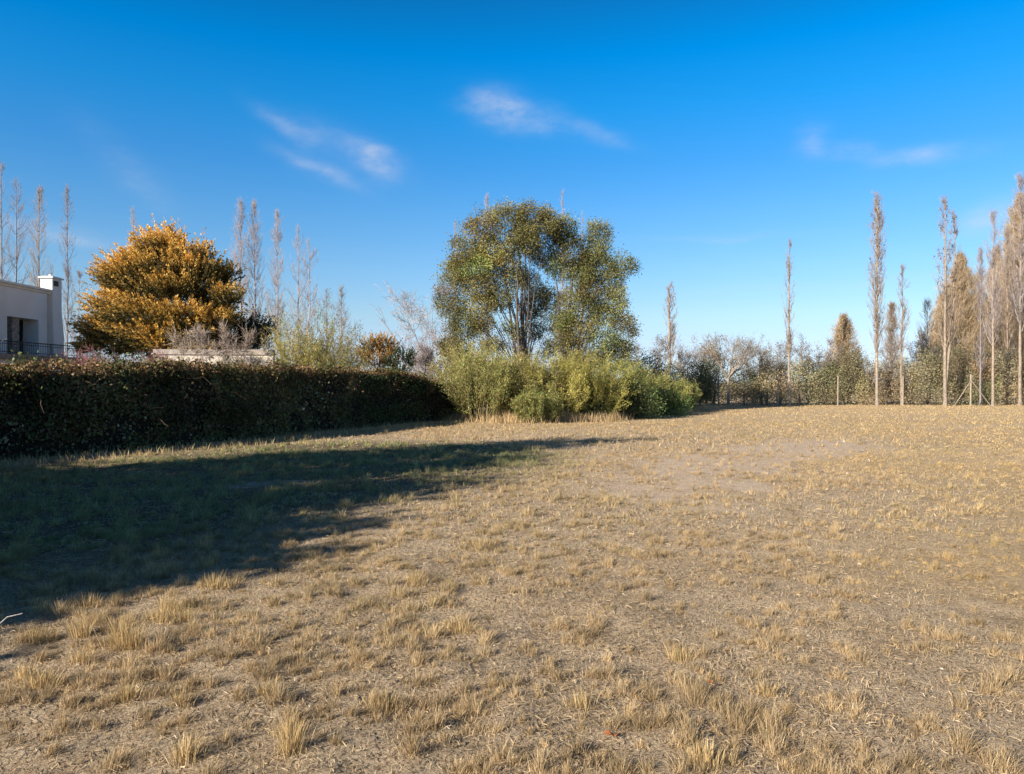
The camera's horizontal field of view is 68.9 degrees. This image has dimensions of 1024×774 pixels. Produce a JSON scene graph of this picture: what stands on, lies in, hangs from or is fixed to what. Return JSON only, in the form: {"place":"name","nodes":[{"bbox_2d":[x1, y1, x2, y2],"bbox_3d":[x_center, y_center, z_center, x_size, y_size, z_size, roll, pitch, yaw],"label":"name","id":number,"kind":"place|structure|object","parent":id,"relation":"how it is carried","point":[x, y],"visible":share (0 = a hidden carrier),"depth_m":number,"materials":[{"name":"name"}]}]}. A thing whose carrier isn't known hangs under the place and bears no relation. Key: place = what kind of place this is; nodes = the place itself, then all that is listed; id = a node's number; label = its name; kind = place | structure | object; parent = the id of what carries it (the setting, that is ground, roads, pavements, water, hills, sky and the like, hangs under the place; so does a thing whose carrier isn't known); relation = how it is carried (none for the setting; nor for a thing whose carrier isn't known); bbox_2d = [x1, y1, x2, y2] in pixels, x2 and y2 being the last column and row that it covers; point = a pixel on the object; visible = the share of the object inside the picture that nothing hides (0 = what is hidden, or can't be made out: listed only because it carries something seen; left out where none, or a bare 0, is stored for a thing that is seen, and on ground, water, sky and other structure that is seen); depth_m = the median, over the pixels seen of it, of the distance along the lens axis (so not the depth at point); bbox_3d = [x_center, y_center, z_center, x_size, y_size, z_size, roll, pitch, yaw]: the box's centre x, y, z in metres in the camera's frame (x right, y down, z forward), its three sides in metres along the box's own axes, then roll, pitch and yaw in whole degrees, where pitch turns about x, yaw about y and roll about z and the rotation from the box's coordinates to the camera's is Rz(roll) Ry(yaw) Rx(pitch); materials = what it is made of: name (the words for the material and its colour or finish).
{"place":"outdoors","nodes":[
{"label":"outdoors","id":0,"kind":"place"},
{"bbox_2d":[0,274,101,373],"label":"house","id":1,"kind":"structure","parent":0,"point":[30,316],"depth_m":38.19,"materials":[{"name":"paint"}]},
{"bbox_2d":[0,404,712,467],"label":"tall grass","id":2,"kind":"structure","parent":0,"point":[601,418],"depth_m":28.88,"materials":[{"name":"beige plant"}]},
{"bbox_2d":[0,383,1023,773],"bbox_3d":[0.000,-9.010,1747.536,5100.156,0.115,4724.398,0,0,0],"label":"ground","id":3,"kind":"structure","parent":0,"point":[714,613],"depth_m":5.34,"materials":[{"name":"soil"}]},
{"bbox_2d":[0,160,39,285],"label":"poplar","id":4,"kind":"object","parent":3,"relation":"on","point":[16,247],"visible":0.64,"depth_m":65.91,"materials":[{"name":"brown plant"}]},
{"bbox_2d":[22,185,53,286],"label":"poplar","id":5,"kind":"object","parent":3,"relation":"on","point":[35,282],"visible":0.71,"depth_m":69.86,"materials":[{"name":"brown plant"}]},
{"bbox_2d":[52,183,78,356],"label":"poplar","id":6,"kind":"object","parent":3,"relation":"on","point":[67,272],"visible":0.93,"depth_m":69.87,"materials":[{"name":"brown plant"}]},
{"bbox_2d":[63,269,88,357],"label":"poplar","id":7,"kind":"object","parent":3,"relation":"on","point":[80,273],"visible":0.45,"depth_m":63.80,"materials":[{"name":"brown plant"}]},
{"bbox_2d":[52,341,178,373],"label":"bare shrub","id":8,"kind":"object","parent":3,"relation":"on","point":[84,359],"visible":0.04,"depth_m":27.55,"materials":[{"name":"brown plant"}]},
{"bbox_2d":[126,206,137,361],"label":"poplar","id":9,"kind":"object","parent":3,"relation":"on","point":[132,225],"visible":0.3,"depth_m":77.86,"materials":[{"name":"brown plant"}]},
{"bbox_2d":[64,213,252,362],"bbox_3d":[-17.901,-3.649,37.999,9.384,10.237,4.944,0,0,-11],"label":"cypress tree","id":10,"kind":"object","parent":3,"relation":"on","point":[199,275],"visible":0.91,"depth_m":37.30,"materials":[{"name":"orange plant"}]},
{"bbox_2d":[164,318,263,366],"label":"bare shrub","id":11,"kind":"object","parent":3,"relation":"on","point":[185,349],"visible":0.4,"depth_m":29.05,"materials":[{"name":"brown plant"}]},
{"bbox_2d":[152,349,276,366],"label":"garden wall","id":12,"kind":"structure","parent":3,"relation":"on","point":[258,353],"depth_m":30.05,"materials":[{"name":"stone"}]},
{"bbox_2d":[191,326,271,367],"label":"bare shrub","id":13,"kind":"object","parent":3,"relation":"on","point":[205,339],"visible":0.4,"depth_m":28.86,"materials":[{"name":"brown plant"}]},
{"bbox_2d":[195,304,278,349],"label":"bush","id":14,"kind":"object","parent":3,"relation":"on","point":[250,325],"visible":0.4,"depth_m":39.66,"materials":[{"name":"green plant"}]},
{"bbox_2d":[0,342,477,460],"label":"hedge","id":15,"kind":"object","parent":3,"relation":"on","point":[110,407],"visible":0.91,"depth_m":18.93,"materials":[{"name":"green plant"}]},
{"bbox_2d":[228,196,251,330],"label":"poplar","id":16,"kind":"object","parent":3,"relation":"on","point":[242,217],"visible":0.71,"depth_m":67.82,"materials":[{"name":"brown plant"}]},
{"bbox_2d":[243,199,268,349],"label":"poplar","id":17,"kind":"object","parent":3,"relation":"on","point":[254,211],"visible":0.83,"depth_m":68.39,"materials":[{"name":"brown plant"}]},
{"bbox_2d":[259,287,278,359],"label":"poplar","id":18,"kind":"object","parent":3,"relation":"on","point":[267,295],"visible":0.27,"depth_m":59.95,"materials":[{"name":"brown plant"}]},
{"bbox_2d":[266,208,290,356],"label":"poplar","id":19,"kind":"object","parent":3,"relation":"on","point":[276,215],"visible":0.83,"depth_m":68.83,"materials":[{"name":"brown plant"}]},
{"bbox_2d":[246,299,353,367],"bbox_3d":[-8.703,-1.192,30.768,4.558,5.264,4.729,0,0,-16],"label":"willow bush","id":20,"kind":"object","parent":3,"relation":"on","point":[282,352],"visible":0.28,"depth_m":30.32,"materials":[{"name":"green plant"}]},
{"bbox_2d":[281,224,322,349],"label":"poplar","id":21,"kind":"object","parent":3,"relation":"on","point":[304,288],"visible":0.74,"depth_m":67.87,"materials":[{"name":"brown plant"}]},
{"bbox_2d":[257,288,369,373],"bbox_3d":[-7.882,-1.292,31.019,4.773,5.467,5.726,0,0,0],"label":"willow bush","id":22,"kind":"object","parent":3,"relation":"on","point":[329,345],"visible":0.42,"depth_m":30.26,"materials":[{"name":"green plant"}]},
{"bbox_2d":[320,288,330,349],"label":"poplar","id":23,"kind":"object","parent":3,"relation":"on","point":[326,307],"visible":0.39,"depth_m":59.94,"materials":[{"name":"brown plant"}]},
{"bbox_2d":[284,304,391,371],"bbox_3d":[-7.081,-1.028,30.832,4.578,4.937,3.827,0,0,-37],"label":"willow bush","id":24,"kind":"object","parent":3,"relation":"on","point":[356,362],"visible":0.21,"depth_m":31.23,"materials":[{"name":"green plant"}]},
{"bbox_2d":[332,282,351,366],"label":"poplar","id":25,"kind":"object","parent":3,"relation":"on","point":[341,307],"visible":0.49,"depth_m":59.94,"materials":[{"name":"brown plant"}]},
{"bbox_2d":[351,330,404,368],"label":"tree","id":26,"kind":"object","parent":3,"relation":"on","point":[376,345],"visible":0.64,"depth_m":35.76,"materials":[{"name":"orange plant"}]},
{"bbox_2d":[382,342,418,373],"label":"cypress tree","id":27,"kind":"object","parent":3,"relation":"on","point":[409,355],"visible":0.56,"depth_m":34.89,"materials":[{"name":"green plant"}]},
{"bbox_2d":[373,281,472,382],"bbox_3d":[-4.539,-2.115,40.430,5.436,7.098,6.858,0,0,0],"label":"bare tree","id":28,"kind":"object","parent":3,"relation":"on","point":[427,327],"visible":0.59,"depth_m":38.91,"materials":[{"name":"brown plant"}]},
{"bbox_2d":[413,338,435,375],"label":"bare tree","id":29,"kind":"object","parent":3,"relation":"on","point":[424,358],"visible":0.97,"depth_m":33.77,"materials":[{"name":"brown plant"}]},
{"bbox_2d":[390,329,505,412],"bbox_3d":[-2.348,-0.674,33.729,4.964,4.193,4.327,0,0,42],"label":"willow bush","id":30,"kind":"object","parent":3,"relation":"on","point":[434,370],"visible":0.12,"depth_m":33.29,"materials":[{"name":"green plant"}]},
{"bbox_2d":[450,219,457,343],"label":"poplar","id":31,"kind":"object","parent":3,"relation":"on","point":[456,261],"visible":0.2,"depth_m":74.92,"materials":[{"name":"brown plant"}]},
{"bbox_2d":[429,330,521,421],"bbox_3d":[-1.310,-0.483,31.029,4.098,3.844,4.108,0,0,0],"label":"willow bush","id":32,"kind":"object","parent":3,"relation":"on","point":[467,396],"visible":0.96,"depth_m":30.17,"materials":[{"name":"green plant"}]},
{"bbox_2d":[478,193,496,393],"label":"poplar","id":33,"kind":"object","parent":3,"relation":"on","point":[486,198],"visible":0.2,"depth_m":74.86,"materials":[{"name":"brown plant"}]},
{"bbox_2d":[427,195,569,372],"bbox_3d":[-0.683,-4.092,38.580,7.415,11.126,4.063,0,0,-10],"label":"evergreen tree","id":34,"kind":"object","parent":3,"relation":"on","point":[526,235],"visible":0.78,"depth_m":37.77,"materials":[{"name":"green plant"}]},
{"bbox_2d":[478,355,556,421],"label":"willow bush","id":35,"kind":"object","parent":3,"relation":"on","point":[518,386],"visible":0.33,"depth_m":30.46,"materials":[{"name":"green plant"}]},
{"bbox_2d":[486,344,565,420],"bbox_3d":[0.412,-0.224,31.814,3.850,3.318,4.388,0,0,0],"label":"willow bush","id":36,"kind":"object","parent":3,"relation":"on","point":[525,382],"visible":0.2,"depth_m":30.98,"materials":[{"name":"green plant"}]},
{"bbox_2d":[507,380,565,423],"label":"willow bush","id":37,"kind":"object","parent":3,"relation":"on","point":[528,406],"visible":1,"depth_m":29.33,"materials":[{"name":"green plant"}]},
{"bbox_2d":[510,337,599,421],"bbox_3d":[1.603,-0.367,31.711,4.380,3.603,3.936,0,0,24],"label":"willow bush","id":38,"kind":"object","parent":3,"relation":"on","point":[569,396],"visible":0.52,"depth_m":30.92,"materials":[{"name":"green plant"}]},
{"bbox_2d":[554,188,569,356],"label":"poplar","id":39,"kind":"object","parent":3,"relation":"on","point":[563,256],"visible":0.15,"depth_m":74.85,"materials":[{"name":"brown plant"}]},
{"bbox_2d":[579,213,584,356],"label":"poplar","id":40,"kind":"object","parent":3,"relation":"on","point":[580,251],"visible":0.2,"depth_m":74.96,"materials":[{"name":"brown plant"}]},
{"bbox_2d":[535,212,643,378],"bbox_3d":[4.071,-3.852,38.737,5.833,10.645,3.126,0,0,0],"label":"evergreen tree","id":41,"kind":"object","parent":3,"relation":"on","point":[588,279],"visible":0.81,"depth_m":38.50,"materials":[{"name":"green plant"}]},
{"bbox_2d":[549,345,640,419],"bbox_3d":[3.322,-0.276,32.756,4.247,3.410,4.081,0,0,0],"label":"willow bush","id":42,"kind":"object","parent":3,"relation":"on","point":[610,381],"visible":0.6,"depth_m":31.71,"materials":[{"name":"green plant"}]},
{"bbox_2d":[576,387,622,419],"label":"laurel bush","id":43,"kind":"object","parent":3,"relation":"on","point":[591,408],"visible":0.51,"depth_m":31.90,"materials":[{"name":"green plant"}]},
{"bbox_2d":[604,729,617,735],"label":"dead leaf","id":44,"kind":"object","parent":3,"relation":"on","point":[608,732],"visible":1,"depth_m":3.31,"materials":[{"name":"orange plant"}]},
{"bbox_2d":[592,353,660,415],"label":"willow bush","id":45,"kind":"object","parent":3,"relation":"on","point":[637,375],"visible":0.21,"depth_m":34.22,"materials":[{"name":"green plant"}]},
{"bbox_2d":[611,372,671,418],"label":"laurel bush","id":46,"kind":"object","parent":3,"relation":"on","point":[645,402],"visible":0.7,"depth_m":32.96,"materials":[{"name":"green plant"}]},
{"bbox_2d":[619,348,673,395],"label":"shrub","id":47,"kind":"object","parent":3,"relation":"on","point":[649,363],"visible":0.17,"depth_m":45.81,"materials":[{"name":"green plant"}]},
{"bbox_2d":[624,334,675,379],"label":"scrub tree","id":48,"kind":"object","parent":3,"relation":"on","point":[660,351],"visible":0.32,"depth_m":49.57,"materials":[{"name":"brown plant"}]},
{"bbox_2d":[633,366,693,409],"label":"willow bush","id":49,"kind":"object","parent":3,"relation":"on","point":[667,383],"visible":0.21,"depth_m":37.89,"materials":[{"name":"green plant"}]},
{"bbox_2d":[661,281,678,372],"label":"poplar","id":50,"kind":"object","parent":3,"relation":"on","point":[670,334],"visible":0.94,"depth_m":54.91,"materials":[{"name":"brown plant"}]},
{"bbox_2d":[647,373,694,415],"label":"laurel bush","id":51,"kind":"object","parent":3,"relation":"on","point":[672,406],"visible":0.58,"depth_m":35.82,"materials":[{"name":"green plant"}]},
{"bbox_2d":[656,358,693,394],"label":"shrub","id":52,"kind":"object","parent":3,"relation":"on","point":[677,367],"visible":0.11,"depth_m":49.84,"materials":[{"name":"green plant"}]},
{"bbox_2d":[666,373,702,411],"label":"willow bush","id":53,"kind":"object","parent":3,"relation":"on","point":[696,394],"visible":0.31,"depth_m":40.44,"materials":[{"name":"green plant"}]},
{"bbox_2d":[673,340,704,381],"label":"scrub tree","id":54,"kind":"object","parent":3,"relation":"on","point":[682,356],"visible":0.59,"depth_m":51.41,"materials":[{"name":"brown plant"}]},
{"bbox_2d":[680,357,722,408],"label":"shrub","id":55,"kind":"object","parent":3,"relation":"on","point":[703,379],"visible":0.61,"depth_m":45.83,"materials":[{"name":"green plant"}]},
{"bbox_2d":[691,344,717,403],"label":"scrub tree","id":56,"kind":"object","parent":3,"relation":"on","point":[704,353],"visible":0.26,"depth_m":55.27,"materials":[{"name":"brown plant"}]},
{"bbox_2d":[695,350,738,404],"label":"shrub","id":57,"kind":"object","parent":3,"relation":"on","point":[718,371],"visible":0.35,"depth_m":53.88,"materials":[{"name":"green plant"}]},
{"bbox_2d":[682,330,767,405],"bbox_3d":[15.018,-1.417,52.130,6.053,5.510,4.170,0,0,0],"label":"scrub tree","id":58,"kind":"object","parent":3,"relation":"on","point":[712,352],"visible":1,"depth_m":51.90,"materials":[{"name":"brown plant"}]},
{"bbox_2d":[719,364,773,404],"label":"shrub","id":59,"kind":"object","parent":3,"relation":"on","point":[736,393],"visible":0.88,"depth_m":52.78,"materials":[{"name":"green plant"}]},
{"bbox_2d":[734,333,782,403],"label":"scrub tree","id":60,"kind":"object","parent":3,"relation":"on","point":[760,364],"visible":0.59,"depth_m":52.91,"materials":[{"name":"brown plant"}]},
{"bbox_2d":[740,360,792,404],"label":"shrub","id":61,"kind":"object","parent":3,"relation":"on","point":[771,386],"visible":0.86,"depth_m":52.74,"materials":[{"name":"green plant"}]},
{"bbox_2d":[763,340,792,403],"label":"scrub tree","id":62,"kind":"object","parent":3,"relation":"on","point":[781,363],"visible":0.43,"depth_m":54.98,"materials":[{"name":"brown plant"}]},
{"bbox_2d":[780,239,795,405],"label":"poplar","id":63,"kind":"object","parent":3,"relation":"on","point":[789,339],"visible":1,"depth_m":50.96,"materials":[{"name":"brown plant"}]},
{"bbox_2d":[773,356,826,405],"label":"shrub","id":64,"kind":"object","parent":3,"relation":"on","point":[799,388],"visible":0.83,"depth_m":52.78,"materials":[{"name":"green plant"}]},
{"bbox_2d":[780,332,843,404],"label":"scrub tree","id":65,"kind":"object","parent":3,"relation":"on","point":[803,351],"visible":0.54,"depth_m":53.62,"materials":[{"name":"brown plant"}]},
{"bbox_2d":[799,341,835,403],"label":"scrub tree","id":66,"kind":"object","parent":3,"relation":"on","point":[818,357],"visible":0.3,"depth_m":54.80,"materials":[{"name":"brown plant"}]},
{"bbox_2d":[802,359,851,404],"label":"shrub","id":67,"kind":"object","parent":3,"relation":"on","point":[826,399],"visible":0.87,"depth_m":52.75,"materials":[{"name":"green plant"}]},
{"bbox_2d":[822,311,869,402],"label":"poplar","id":68,"kind":"object","parent":3,"relation":"on","point":[843,332],"visible":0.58,"depth_m":56.65,"materials":[{"name":"plant"}]},
{"bbox_2d":[821,346,882,404],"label":"shrub","id":69,"kind":"object","parent":3,"relation":"on","point":[850,367],"visible":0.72,"depth_m":53.29,"materials":[{"name":"green plant"}]},
{"bbox_2d":[847,345,884,403],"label":"scrub tree","id":70,"kind":"object","parent":3,"relation":"on","point":[864,363],"visible":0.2,"depth_m":55.18,"materials":[{"name":"brown plant"}]},
{"bbox_2d":[718,374,1023,406],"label":"wire fence","id":71,"kind":"object","parent":3,"relation":"on","point":[971,382],"visible":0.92,"depth_m":50.19,"materials":[{"name":"grey wood"}]},
{"bbox_2d":[849,355,898,404],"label":"shrub","id":72,"kind":"object","parent":3,"relation":"on","point":[872,389],"visible":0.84,"depth_m":52.82,"materials":[{"name":"green plant"}]},
{"bbox_2d":[865,189,887,405],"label":"poplar","id":73,"kind":"object","parent":3,"relation":"on","point":[877,284],"visible":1,"depth_m":51.23,"materials":[{"name":"brown plant"}]},
{"bbox_2d":[879,301,905,401],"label":"poplar","id":74,"kind":"object","parent":3,"relation":"on","point":[890,318],"visible":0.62,"depth_m":59.87,"materials":[{"name":"brown plant"}]},
{"bbox_2d":[892,263,911,404],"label":"poplar","id":75,"kind":"object","parent":3,"relation":"on","point":[902,329],"visible":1,"depth_m":51.94,"materials":[{"name":"brown plant"}]},
{"bbox_2d":[873,353,933,404],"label":"shrub","id":76,"kind":"object","parent":3,"relation":"on","point":[897,374],"visible":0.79,"depth_m":52.73,"materials":[{"name":"green plant"}]},
{"bbox_2d":[883,330,932,402],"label":"scrub tree","id":77,"kind":"object","parent":3,"relation":"on","point":[919,343],"visible":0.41,"depth_m":55.35,"materials":[{"name":"brown plant"}]},
{"bbox_2d":[913,297,938,401],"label":"poplar","id":78,"kind":"object","parent":3,"relation":"on","point":[926,312],"visible":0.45,"depth_m":56.91,"materials":[{"name":"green plant"}]},
{"bbox_2d":[897,343,957,404],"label":"shrub","id":79,"kind":"object","parent":3,"relation":"on","point":[934,378],"visible":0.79,"depth_m":52.81,"materials":[{"name":"green plant"}]},
{"bbox_2d":[915,341,952,404],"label":"scrub tree","id":80,"kind":"object","parent":3,"relation":"on","point":[932,350],"visible":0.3,"depth_m":54.28,"materials":[{"name":"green plant"}]},
{"bbox_2d":[921,292,958,400],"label":"poplar","id":81,"kind":"object","parent":3,"relation":"on","point":[935,312],"visible":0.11,"depth_m":61.84,"materials":[{"name":"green plant"}]},
{"bbox_2d":[931,193,971,405],"bbox_3d":[29.866,-5.920,50.896,2.570,14.639,2.157,0,0,0],"label":"poplar","id":82,"kind":"object","parent":3,"relation":"on","point":[946,354],"visible":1,"depth_m":50.89,"materials":[{"name":"brown plant"}]},
{"bbox_2d":[923,340,985,404],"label":"shrub","id":83,"kind":"object","parent":3,"relation":"on","point":[957,368],"visible":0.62,"depth_m":53.25,"materials":[{"name":"green plant"}]},
{"bbox_2d":[915,251,1003,401],"bbox_3d":[36.070,-4.838,59.875,6.864,12.352,7.116,0,0,0],"label":"conifer tree","id":84,"kind":"object","parent":3,"relation":"on","point":[969,319],"visible":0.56,"depth_m":59.20,"materials":[{"name":"brown plant"}]},
{"bbox_2d":[969,267,988,404],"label":"poplar","id":85,"kind":"object","parent":3,"relation":"on","point":[982,330],"visible":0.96,"depth_m":51.96,"materials":[{"name":"brown plant"}]},
{"bbox_2d":[972,245,990,343],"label":"poplar","id":86,"kind":"object","parent":3,"relation":"on","point":[979,254],"visible":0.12,"depth_m":67.89,"materials":[{"name":"brown plant"}]},
{"bbox_2d":[952,346,1012,404],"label":"shrub","id":87,"kind":"object","parent":3,"relation":"on","point":[983,387],"visible":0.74,"depth_m":52.77,"materials":[{"name":"green plant"}]},
{"bbox_2d":[976,244,1006,398],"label":"poplar","id":88,"kind":"object","parent":3,"relation":"on","point":[987,272],"visible":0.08,"depth_m":62.85,"materials":[{"name":"brown plant"}]},
{"bbox_2d":[960,190,1023,398],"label":"conifer tree","id":89,"kind":"object","parent":3,"relation":"on","point":[1016,218],"visible":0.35,"depth_m":57.79,"materials":[{"name":"brown plant"}]},
{"bbox_2d":[964,340,1023,403],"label":"scrub tree","id":90,"kind":"object","parent":3,"relation":"on","point":[999,350],"visible":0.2,"depth_m":54.47,"materials":[{"name":"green plant"}]},
{"bbox_2d":[980,208,1009,405],"bbox_3d":[32.417,-5.371,50.417,2.004,13.544,1.974,0,0,0],"label":"poplar","id":91,"kind":"object","parent":3,"relation":"on","point":[993,287],"visible":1,"depth_m":50.42,"materials":[{"name":"brown plant"}]},
{"bbox_2d":[975,346,1023,404],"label":"shrub","id":92,"kind":"object","parent":3,"relation":"on","point":[1003,387],"visible":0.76,"depth_m":52.77,"materials":[{"name":"green plant"}]},
{"bbox_2d":[994,228,1022,401],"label":"poplar","id":93,"kind":"object","parent":3,"relation":"on","point":[1007,316],"visible":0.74,"depth_m":54.89,"materials":[{"name":"brown plant"}]},
{"bbox_2d":[1000,171,1023,404],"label":"poplar","id":94,"kind":"object","parent":3,"relation":"on","point":[1020,288],"visible":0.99,"depth_m":51.97,"materials":[{"name":"brown plant"}]},
{"bbox_2d":[1002,350,1023,404],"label":"shrub","id":95,"kind":"object","parent":3,"relation":"on","point":[1016,378],"visible":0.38,"depth_m":52.93,"materials":[{"name":"green plant"}]},
{"bbox_2d":[0,0,1023,382],"label":"sky","id":96,"kind":"structure","parent":0,"point":[712,135],"materials":[{"name":"blue"}]}
]}

